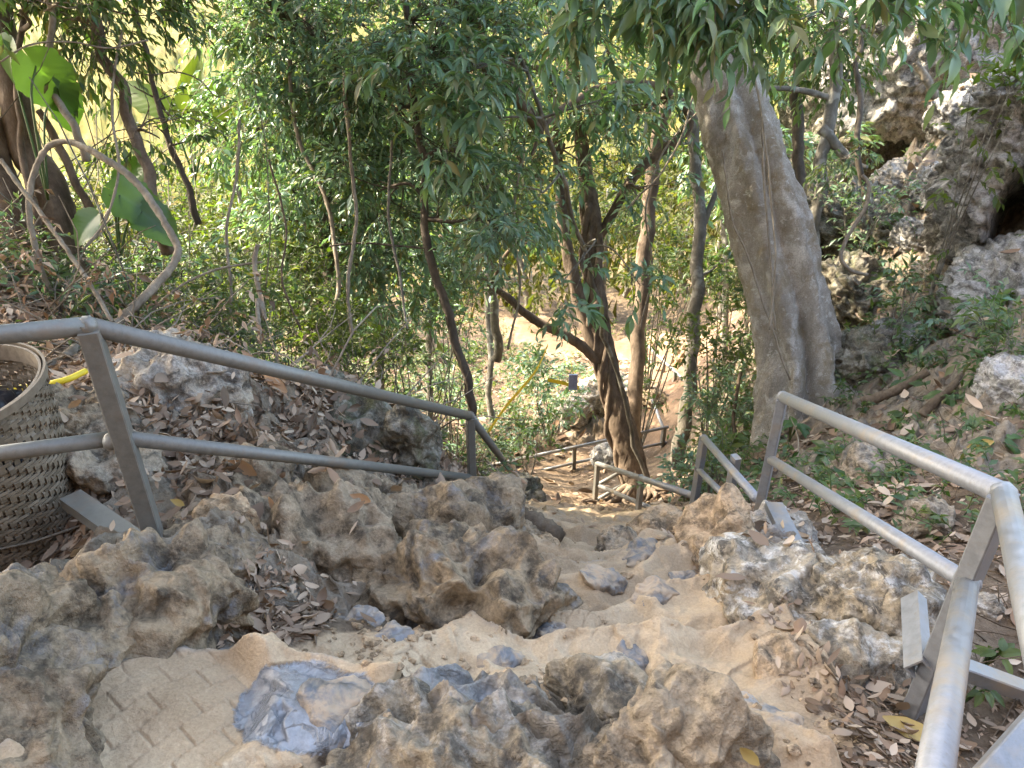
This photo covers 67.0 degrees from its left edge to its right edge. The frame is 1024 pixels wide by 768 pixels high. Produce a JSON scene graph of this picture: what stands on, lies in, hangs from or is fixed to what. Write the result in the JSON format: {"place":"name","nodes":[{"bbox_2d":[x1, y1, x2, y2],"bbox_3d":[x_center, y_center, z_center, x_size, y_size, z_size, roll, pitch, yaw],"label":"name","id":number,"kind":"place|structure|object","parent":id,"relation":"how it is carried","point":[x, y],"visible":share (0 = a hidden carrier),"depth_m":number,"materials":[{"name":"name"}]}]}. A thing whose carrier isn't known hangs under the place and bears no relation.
{"place":"outdoors","nodes":[
{"label":"outdoors","id":0,"kind":"place"},
{"bbox_2d":[0,0,1023,767],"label":"ground","id":1,"kind":"structure","parent":0,"point":[224,706],"depth_m":2.89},
{"bbox_2d":[0,343,74,571],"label":"basket","id":2,"kind":"object","parent":1,"relation":"on","point":[34,398],"visible":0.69,"depth_m":3.07,"materials":[{"name":"beige wicker"}]},
{"bbox_2d":[0,32,84,199],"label":"broad leaf plant","id":3,"kind":"object","parent":1,"relation":"on","point":[61,68],"visible":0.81,"depth_m":6.32,"materials":[{"name":"green plant"}]},
{"bbox_2d":[0,624,107,767],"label":"rock ledge","id":4,"kind":"object","parent":1,"relation":"on","point":[50,683],"visible":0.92,"depth_m":1.84,"materials":[{"name":"stone"}]},
{"bbox_2d":[0,562,108,667],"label":"rock ledge","id":5,"kind":"object","parent":1,"relation":"on","point":[35,599],"visible":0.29,"depth_m":2.07,"materials":[{"name":"stone"}]},
{"bbox_2d":[0,0,129,161],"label":"tree","id":6,"kind":"object","parent":1,"relation":"on","point":[52,24],"visible":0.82,"depth_m":6.35,"materials":[{"name":"green plant"}]},
{"bbox_2d":[0,257,151,324],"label":"shrub","id":7,"kind":"object","parent":1,"relation":"on","point":[32,290],"visible":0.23,"depth_m":5.87,"materials":[{"name":"green plant"}]},
{"bbox_2d":[48,382,126,457],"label":"boulder","id":8,"kind":"object","parent":1,"relation":"on","point":[84,414],"visible":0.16,"depth_m":3.51,"materials":[{"name":"stone"}]},
{"bbox_2d":[66,573,135,671],"bbox_3d":[-1.329,0.779,2.332,0.530,0.364,0.514,0,31,0],"label":"rock ledge","id":9,"kind":"object","parent":1,"relation":"on","point":[115,643],"visible":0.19,"depth_m":2.24,"materials":[{"name":"stone"}]},
{"bbox_2d":[25,138,181,323],"bbox_3d":[-3.116,-1.181,5.877,1.401,1.126,0.815,22,37,32],"label":"liana","id":10,"kind":"object","parent":1,"relation":"on","point":[152,288],"visible":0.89,"depth_m":5.97,"materials":[{"name":"brown plant"}]},
{"bbox_2d":[44,416,167,505],"bbox_3d":[-1.824,0.381,3.471,0.541,0.461,0.440,0,31,0],"label":"boulder","id":11,"kind":"object","parent":1,"relation":"on","point":[95,471],"visible":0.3,"depth_m":3.30,"materials":[{"name":"grey stone"}]},
{"bbox_2d":[0,0,217,274],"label":"tree","id":12,"kind":"object","parent":1,"relation":"on","point":[16,148],"visible":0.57,"depth_m":6.88,"materials":[{"name":"brown plant"}]},
{"bbox_2d":[72,155,178,261],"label":"broad leaf plant","id":13,"kind":"object","parent":1,"relation":"on","point":[132,206],"visible":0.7,"depth_m":6.54,"materials":[{"name":"green plant"}]},
{"bbox_2d":[21,0,239,255],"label":"tree","id":14,"kind":"object","parent":1,"relation":"on","point":[106,63],"visible":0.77,"depth_m":6.74,"materials":[{"name":"green plant"}]},
{"bbox_2d":[92,0,235,224],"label":"tree","id":15,"kind":"object","parent":1,"relation":"on","point":[164,130],"visible":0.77,"depth_m":7.41,"materials":[{"name":"green plant"}]},
{"bbox_2d":[76,224,251,323],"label":"shrub","id":16,"kind":"object","parent":1,"relation":"on","point":[129,267],"visible":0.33,"depth_m":7.26,"materials":[{"name":"green plant"}]},
{"bbox_2d":[70,518,258,658],"bbox_3d":[-1.165,0.746,2.479,0.599,0.552,0.613,18,35,27],"label":"rock ledge","id":17,"kind":"object","parent":1,"relation":"on","point":[187,587],"visible":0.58,"depth_m":2.39,"materials":[{"name":"stone"}]},
{"bbox_2d":[78,97,250,324],"bbox_3d":[-4.987,-2.236,12.165,2.510,4.376,1.818,0,31,0],"label":"shrub","id":18,"kind":"object","parent":1,"relation":"on","point":[211,194],"visible":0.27,"depth_m":11.51,"materials":[{"name":"green plant"}]},
{"bbox_2d":[93,327,253,419],"bbox_3d":[-1.873,0.050,4.294,0.823,0.733,0.718,-17,35,-27],"label":"boulder","id":19,"kind":"object","parent":1,"relation":"on","point":[188,377],"visible":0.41,"depth_m":4.04,"materials":[{"name":"stone"}]},
{"bbox_2d":[108,272,254,348],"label":"shrub","id":20,"kind":"object","parent":1,"relation":"on","point":[222,312],"visible":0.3,"depth_m":6.59,"materials":[{"name":"green plant"}]},
{"bbox_2d":[111,54,278,179],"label":"broad leaf plant","id":21,"kind":"object","parent":1,"relation":"on","point":[139,103],"visible":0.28,"depth_m":9.98,"materials":[{"name":"green plant"}]},
{"bbox_2d":[136,177,281,336],"bbox_3d":[-3.646,-1.190,9.786,1.865,2.648,1.885,0,31,0],"label":"shrub","id":22,"kind":"object","parent":1,"relation":"on","point":[212,222],"visible":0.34,"depth_m":9.28,"materials":[{"name":"green plant"}]},
{"bbox_2d":[163,518,270,580],"bbox_3d":[-1.165,0.685,2.856,0.410,0.406,0.478,19,36,29],"label":"rock ledge","id":23,"kind":"object","parent":1,"relation":"on","point":[235,551],"visible":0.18,"depth_m":2.83,"materials":[{"name":"stone"}]},
{"bbox_2d":[133,238,309,352],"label":"shrub","id":24,"kind":"object","parent":1,"relation":"on","point":[215,281],"visible":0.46,"depth_m":7.31,"materials":[{"name":"green plant"}]},
{"bbox_2d":[191,492,260,532],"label":"boulder","id":25,"kind":"object","parent":1,"relation":"on","point":[239,502],"visible":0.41,"depth_m":3.01,"materials":[{"name":"beige stone"}]},
{"bbox_2d":[151,134,301,358],"bbox_3d":[-5.582,-2.934,16.211,4.116,4.396,3.450,20,36,29],"label":"bush","id":26,"kind":"object","parent":1,"relation":"on","point":[238,218],"visible":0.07,"depth_m":15.95,"materials":[{"name":"green plant"}]},
{"bbox_2d":[0,17,479,410],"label":"brushwood","id":27,"kind":"object","parent":1,"relation":"on","point":[102,215],"visible":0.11,"depth_m":8.50,"materials":[{"name":"brown plant"}]},
{"bbox_2d":[182,304,304,364],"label":"shrub","id":28,"kind":"object","parent":1,"relation":"on","point":[254,337],"visible":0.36,"depth_m":6.57,"materials":[{"name":"green plant"}]},
{"bbox_2d":[212,439,294,495],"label":"rock","id":29,"kind":"object","parent":1,"relation":"on","point":[267,477],"visible":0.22,"depth_m":3.66,"materials":[{"name":"stone"}]},
{"bbox_2d":[0,315,517,536],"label":"handrail","id":30,"kind":"object","parent":1,"relation":"on","point":[122,439],"visible":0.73,"depth_m":2.74,"materials":[{"name":"metal"}]},
{"bbox_2d":[0,186,537,477],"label":"undergrowth","id":31,"kind":"object","parent":1,"relation":"on","point":[66,268],"visible":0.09,"depth_m":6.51,"materials":[{"name":"green plant"}]},
{"bbox_2d":[177,212,366,369],"bbox_3d":[-2.834,-0.487,9.412,2.291,3.195,1.534,0,31,0],"label":"shrub","id":32,"kind":"object","parent":1,"relation":"on","point":[312,256],"visible":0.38,"depth_m":8.86,"materials":[{"name":"green plant"}]},
{"bbox_2d":[165,476,398,582],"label":"rock ledge","id":33,"kind":"structure","parent":1,"relation":"on","point":[300,510],"depth_m":3.19,"materials":[{"name":"stone"}]},
{"bbox_2d":[202,61,404,370],"bbox_3d":[-3.387,-2.792,13.880,3.394,5.575,4.216,18,35,27],"label":"tree","id":34,"kind":"object","parent":1,"relation":"on","point":[303,269],"visible":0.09,"depth_m":13.07,"materials":[{"name":"green plant"}]},
{"bbox_2d":[238,248,372,369],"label":"shrub","id":35,"kind":"object","parent":1,"relation":"on","point":[319,290],"visible":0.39,"depth_m":8.54,"materials":[{"name":"green plant"}]},
{"bbox_2d":[156,0,502,357],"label":"tree","id":36,"kind":"object","parent":1,"relation":"on","point":[301,30],"visible":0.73,"depth_m":8.81,"materials":[{"name":"green plant"}]},
{"bbox_2d":[281,298,383,383],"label":"shrub","id":37,"kind":"object","parent":1,"relation":"on","point":[312,323],"visible":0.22,"depth_m":8.21,"materials":[{"name":"green plant"}]},
{"bbox_2d":[296,675,371,747],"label":"polished stone","id":38,"kind":"object","parent":1,"relation":"on","point":[328,704],"visible":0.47,"depth_m":2.07,"materials":[{"name":"grey stone"}]},
{"bbox_2d":[299,450,395,493],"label":"boulder","id":39,"kind":"object","parent":1,"relation":"on","point":[321,482],"visible":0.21,"depth_m":3.91,"materials":[{"name":"stone"}]},
{"bbox_2d":[307,364,394,463],"bbox_3d":[-1.341,0.289,5.326,1.493,0.668,1.077,0,31,0],"label":"boulder","id":40,"kind":"object","parent":1,"relation":"on","point":[374,410],"visible":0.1,"depth_m":5.08,"materials":[{"name":"stone"}]},
{"bbox_2d":[291,290,435,407],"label":"shrub","id":41,"kind":"object","parent":1,"relation":"on","point":[339,330],"visible":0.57,"depth_m":7.71,"materials":[{"name":"green plant"}]},
{"bbox_2d":[244,113,499,389],"bbox_3d":[-2.491,-2.225,13.977,4.139,6.154,4.287,11,33,18],"label":"tree","id":42,"kind":"object","parent":1,"relation":"on","point":[453,231],"visible":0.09,"depth_m":13.26,"materials":[{"name":"green plant"}]},
{"bbox_2d":[343,677,433,744],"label":"boulder","id":43,"kind":"object","parent":1,"relation":"on","point":[405,699],"visible":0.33,"depth_m":2.06,"materials":[{"name":"stone"}]},
{"bbox_2d":[0,174,798,550],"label":"brushwood","id":44,"kind":"object","parent":1,"relation":"on","point":[76,280],"visible":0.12,"depth_m":5.53,"materials":[{"name":"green plant"}]},
{"bbox_2d":[82,143,734,340],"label":"meadow grass","id":45,"kind":"structure","parent":1,"relation":"on","point":[507,269],"depth_m":39.62,"materials":[{"name":"green plant"}]},
{"bbox_2d":[380,404,442,482],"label":"boulder","id":46,"kind":"object","parent":1,"relation":"on","point":[410,436],"visible":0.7,"depth_m":5.02,"materials":[{"name":"stone"}]},
{"bbox_2d":[59,115,776,342],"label":"woodland","id":47,"kind":"object","parent":1,"relation":"on","point":[558,256],"visible":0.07,"depth_m":28.55,"materials":[{"name":"green plant"}]},
{"bbox_2d":[277,0,563,415],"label":"tree","id":48,"kind":"object","parent":1,"relation":"on","point":[478,235],"visible":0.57,"depth_m":7.88,"materials":[{"name":"green plant"}]},
{"bbox_2d":[339,227,526,423],"bbox_3d":[-0.975,-0.146,10.591,2.347,4.467,1.610,0,31,0],"label":"shrub","id":49,"kind":"object","parent":1,"relation":"on","point":[471,269],"visible":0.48,"depth_m":9.80,"materials":[{"name":"green plant"}]},
{"bbox_2d":[381,256,510,461],"bbox_3d":[-0.876,0.166,11.236,1.696,4.206,1.105,-9,32,-15],"label":"shrub","id":50,"kind":"object","parent":1,"relation":"on","point":[452,366],"visible":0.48,"depth_m":10.63,"materials":[{"name":"green plant"}]},
{"bbox_2d":[320,687,582,767],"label":"boulder","id":51,"kind":"object","parent":1,"relation":"on","point":[446,734],"visible":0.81,"depth_m":1.92,"materials":[{"name":"stone"}]},
{"bbox_2d":[386,471,526,538],"bbox_3d":[-0.396,0.843,4.056,0.961,0.877,0.924,0,31,0],"label":"boulder","id":52,"kind":"object","parent":1,"relation":"on","point":[492,501],"visible":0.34,"depth_m":3.86,"materials":[{"name":"stone"}]},
{"bbox_2d":[349,519,582,638],"bbox_3d":[-0.218,0.917,3.225,1.023,0.731,0.795,0,31,0],"label":"boulder","id":53,"kind":"object","parent":1,"relation":"on","point":[433,576],"visible":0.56,"depth_m":3.02,"materials":[{"name":"stone"}]},
{"bbox_2d":[416,150,580,362],"bbox_3d":[-0.416,-2.503,15.002,3.243,4.199,3.210,14,34,22],"label":"tree","id":54,"kind":"object","parent":1,"relation":"on","point":[497,336],"visible":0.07,"depth_m":15.25,"materials":[{"name":"green plant"}]},
{"bbox_2d":[328,0,675,495],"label":"tree","id":55,"kind":"object","parent":1,"relation":"on","point":[476,125],"visible":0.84,"depth_m":7.62,"materials":[{"name":"green plant"}]},
{"bbox_2d":[0,73,1023,767],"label":"leaf litter","id":56,"kind":"object","parent":1,"relation":"on","point":[286,621],"visible":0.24,"depth_m":3.80,"materials":[{"name":"brown plant"}]},
{"bbox_2d":[30,80,1016,482],"bbox_3d":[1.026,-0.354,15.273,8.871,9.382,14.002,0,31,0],"label":"undergrowth","id":57,"kind":"object","parent":1,"relation":"on","point":[918,331],"visible":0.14,"depth_m":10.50,"materials":[{"name":"green plant"}]},
{"bbox_2d":[350,0,717,503],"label":"tree","id":58,"kind":"object","parent":1,"relation":"on","point":[591,347],"visible":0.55,"depth_m":11.01,"materials":[{"name":"green plant"}]},
{"bbox_2d":[492,337,623,445],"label":"shrub","id":59,"kind":"object","parent":1,"relation":"on","point":[538,353],"visible":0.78,"depth_m":17.01,"materials":[{"name":"green plant"}]},
{"bbox_2d":[228,501,923,767],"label":"gravel","id":60,"kind":"structure","parent":1,"relation":"on","point":[793,749],"depth_m":2.61,"materials":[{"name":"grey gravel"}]},
{"bbox_2d":[543,652,648,721],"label":"boulder","id":61,"kind":"object","parent":1,"relation":"on","point":[602,683],"visible":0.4,"depth_m":2.30,"materials":[{"name":"stone"}]},
{"bbox_2d":[595,19,677,438],"bbox_3d":[2.725,-4.569,13.203,3.448,9.672,4.890,-11,33,-18],"label":"tree","id":62,"kind":"object","parent":1,"relation":"on","point":[636,368],"visible":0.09,"depth_m":12.82,"materials":[{"name":"brown plant"}]},
{"bbox_2d":[592,461,690,509],"bbox_3d":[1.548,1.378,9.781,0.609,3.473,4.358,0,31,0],"label":"handrail","id":63,"kind":"object","parent":1,"relation":"on","point":[637,501],"visible":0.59,"depth_m":9.71,"materials":[{"name":"metal"}]},
{"bbox_2d":[626,503,682,535],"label":"boulder","id":64,"kind":"object","parent":1,"relation":"on","point":[662,515],"visible":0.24,"depth_m":5.14,"materials":[{"name":"beige stone"}]},
{"bbox_2d":[600,132,716,390],"bbox_3d":[3.552,-2.526,18.095,3.550,6.905,2.127,0,31,0],"label":"shrub","id":65,"kind":"object","parent":1,"relation":"on","point":[677,213],"visible":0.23,"depth_m":17.71,"materials":[{"name":"green plant"}]},
{"bbox_2d":[582,73,741,468],"bbox_3d":[2.788,-3.425,12.426,3.032,8.289,4.426,17,35,26],"label":"tree","id":66,"kind":"object","parent":1,"relation":"on","point":[702,213],"visible":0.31,"depth_m":11.88,"materials":[{"name":"grey plant"}]},
{"bbox_2d":[600,190,732,445],"bbox_3d":[3.111,-1.081,16.219,2.873,5.975,1.700,17,35,26],"label":"shrub","id":67,"kind":"object","parent":1,"relation":"on","point":[672,251],"visible":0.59,"depth_m":15.47,"materials":[{"name":"green plant"}]},
{"bbox_2d":[627,431,729,502],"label":"shrub","id":68,"kind":"object","parent":1,"relation":"on","point":[678,468],"visible":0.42,"depth_m":8.47,"materials":[{"name":"green plant"}]},
{"bbox_2d":[581,660,780,767],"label":"boulder","id":69,"kind":"object","parent":1,"relation":"on","point":[677,715],"visible":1,"depth_m":1.88,"materials":[{"name":"stone"}]},
{"bbox_2d":[592,0,822,358],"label":"tree","id":70,"kind":"object","parent":1,"relation":"on","point":[723,228],"visible":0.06,"depth_m":16.92,"materials":[{"name":"green plant"}]},
{"bbox_2d":[667,355,753,478],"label":"shrub","id":71,"kind":"object","parent":1,"relation":"on","point":[707,413],"visible":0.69,"depth_m":9.85,"materials":[{"name":"green plant"}]},
{"bbox_2d":[666,301,755,435],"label":"shrub","id":72,"kind":"object","parent":1,"relation":"on","point":[742,351],"visible":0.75,"depth_m":11.02,"materials":[{"name":"green plant"}]},
{"bbox_2d":[673,482,754,573],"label":"boulder","id":73,"kind":"object","parent":1,"relation":"on","point":[703,517],"visible":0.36,"depth_m":3.94,"materials":[{"name":"beige stone"}]},
{"bbox_2d":[684,245,755,409],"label":"shrub","id":74,"kind":"object","parent":1,"relation":"on","point":[739,290],"visible":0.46,"depth_m":12.58,"materials":[{"name":"green plant"}]},
{"bbox_2d":[677,418,766,492],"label":"shrub","id":75,"kind":"object","parent":1,"relation":"on","point":[722,445],"visible":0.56,"depth_m":7.61,"materials":[{"name":"green plant"}]},
{"bbox_2d":[689,434,756,503],"bbox_3d":[1.687,0.953,5.857,0.318,1.615,1.689,2,31,3],"label":"handrail","id":76,"kind":"object","parent":1,"relation":"on","point":[732,468],"visible":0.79,"depth_m":6.00,"materials":[{"name":"metal"}]},
{"bbox_2d":[698,527,828,624],"bbox_3d":[1.132,0.955,3.239,0.712,0.656,0.788,0,31,0],"label":"boulder","id":77,"kind":"object","parent":1,"relation":"on","point":[773,573],"visible":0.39,"depth_m":3.08,"materials":[{"name":"stone"}]},
{"bbox_2d":[518,0,1023,130],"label":"tree","id":78,"kind":"object","parent":1,"relation":"on","point":[682,32],"visible":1,"depth_m":5.70,"materials":[{"name":"green plant"}]},
{"bbox_2d":[690,0,857,447],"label":"tree","id":79,"kind":"object","parent":1,"relation":"on","point":[797,345],"visible":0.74,"depth_m":8.24,"materials":[{"name":"grey plant"}]},
{"bbox_2d":[673,13,884,257],"bbox_3d":[5.029,-4.083,14.563,3.538,5.123,5.077,10,32,16],"label":"tree","id":80,"kind":"object","parent":1,"relation":"on","point":[810,154],"visible":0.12,"depth_m":13.76,"materials":[{"name":"plant"}]},
{"bbox_2d":[539,141,1023,551],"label":"undergrowth","id":81,"kind":"object","parent":1,"relation":"on","point":[828,478],"visible":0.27,"depth_m":5.18,"materials":[{"name":"green plant"}]},
{"bbox_2d":[752,629,838,682],"bbox_3d":[0.940,0.944,2.594,0.281,0.166,0.257,0,31,0],"label":"rock slab","id":82,"kind":"object","parent":1,"relation":"on","point":[772,645],"visible":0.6,"depth_m":2.56,"materials":[{"name":"beige stone"}]},
{"bbox_2d":[759,1,894,186],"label":"tree","id":83,"kind":"object","parent":1,"relation":"on","point":[798,130],"visible":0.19,"depth_m":11.61,"materials":[{"name":"green plant"}]},
{"bbox_2d":[777,9,909,178],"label":"rock cliff","id":84,"kind":"structure","parent":1,"relation":"on","point":[889,150],"depth_m":15.74,"materials":[{"name":"stone"}]},
{"bbox_2d":[772,7,923,213],"bbox_3d":[4.288,-3.883,10.188,1.255,2.917,2.775,-3,31,-5],"label":"tree","id":85,"kind":"object","parent":1,"relation":"on","point":[858,170],"visible":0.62,"depth_m":10.05,"materials":[{"name":"green plant"}]},
{"bbox_2d":[673,289,1023,740],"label":"leaf litter","id":86,"kind":"object","parent":1,"relation":"on","point":[994,660],"visible":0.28,"depth_m":4.00,"materials":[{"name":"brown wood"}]},
{"bbox_2d":[804,172,902,260],"bbox_3d":[5.058,-2.125,11.262,2.160,1.682,1.899,0,31,0],"label":"boulder","id":87,"kind":"object","parent":1,"relation":"on","point":[828,231],"visible":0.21,"depth_m":10.76,"materials":[{"name":"stone"}]},
{"bbox_2d":[801,617,917,688],"bbox_3d":[1.161,1.005,2.688,0.423,0.366,0.309,16,34,24],"label":"rock ledge","id":88,"kind":"object","parent":1,"relation":"on","point":[872,651],"visible":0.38,"depth_m":2.63,"materials":[{"name":"stone"}]},
{"bbox_2d":[821,249,897,327],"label":"boulder","id":89,"kind":"object","parent":1,"relation":"on","point":[852,300],"visible":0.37,"depth_m":9.54,"materials":[{"name":"stone"}]},
{"bbox_2d":[810,172,926,259],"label":"shrub","id":90,"kind":"object","parent":89,"relation":"on","point":[892,193],"visible":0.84,"depth_m":9.91,"materials":[{"name":"green plant"}]},
{"bbox_2d":[759,0,964,245],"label":"tree","id":91,"kind":"object","parent":1,"relation":"on","point":[829,138],"visible":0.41,"depth_m":10.48,"materials":[{"name":"green plant"}]},
{"bbox_2d":[835,320,910,387],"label":"boulder","id":92,"kind":"object","parent":1,"relation":"on","point":[864,343],"visible":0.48,"depth_m":8.19,"materials":[{"name":"stone"}]},
{"bbox_2d":[836,442,909,480],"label":"boulder","id":93,"kind":"object","parent":1,"relation":"on","point":[861,454],"visible":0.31,"depth_m":5.16,"materials":[{"name":"grey stone"}]},
{"bbox_2d":[803,546,946,636],"bbox_3d":[1.350,0.894,2.995,0.549,0.603,0.575,0,31,0],"label":"boulder","id":94,"kind":"object","parent":1,"relation":"on","point":[872,586],"visible":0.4,"depth_m":2.83,"materials":[{"name":"stone"}]},
{"bbox_2d":[753,391,1023,767],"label":"handrail","id":95,"kind":"object","parent":1,"relation":"on","point":[947,671],"visible":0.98,"depth_m":2.15,"materials":[{"name":"grey metal"}]},
{"bbox_2d":[858,255,956,360],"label":"shrub","id":96,"kind":"object","parent":1,"relation":"on","point":[895,302],"visible":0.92,"depth_m":8.01,"materials":[{"name":"green plant"}]},
{"bbox_2d":[814,0,1013,146],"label":"rock cliff","id":97,"kind":"structure","parent":1,"relation":"on","point":[896,111],"depth_m":13.55,"materials":[{"name":"stone"}]},
{"bbox_2d":[891,496,955,538],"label":"boulder","id":98,"kind":"object","parent":1,"relation":"on","point":[937,505],"visible":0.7,"depth_m":4.06,"materials":[{"name":"grey stone"}]},
{"bbox_2d":[922,78,976,141],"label":"boulder","id":99,"kind":"object","parent":1,"relation":"on","point":[946,110],"visible":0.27,"depth_m":11.60,"materials":[{"name":"stone"}]},
{"bbox_2d":[919,55,1023,260],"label":"rock cliff","id":100,"kind":"structure","parent":1,"relation":"on","point":[981,220],"depth_m":8.09,"materials":[{"name":"stone"}]},
{"bbox_2d":[923,39,1023,303],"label":"shrub","id":101,"kind":"object","parent":1,"relation":"on","point":[993,66],"visible":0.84,"depth_m":7.72,"materials":[{"name":"green plant"}]},
{"bbox_2d":[936,229,1023,316],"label":"rock","id":102,"kind":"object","parent":1,"relation":"on","point":[992,261],"visible":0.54,"depth_m":7.90,"materials":[{"name":"stone"}]},
{"bbox_2d":[943,286,1023,387],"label":"shrub","id":103,"kind":"object","parent":1,"relation":"on","point":[1003,331],"visible":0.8,"depth_m":6.05,"materials":[{"name":"green plant"}]},
{"bbox_2d":[970,352,1023,408],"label":"boulder","id":104,"kind":"object","parent":1,"relation":"on","point":[1001,374],"visible":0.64,"depth_m":5.74,"materials":[{"name":"stone"}]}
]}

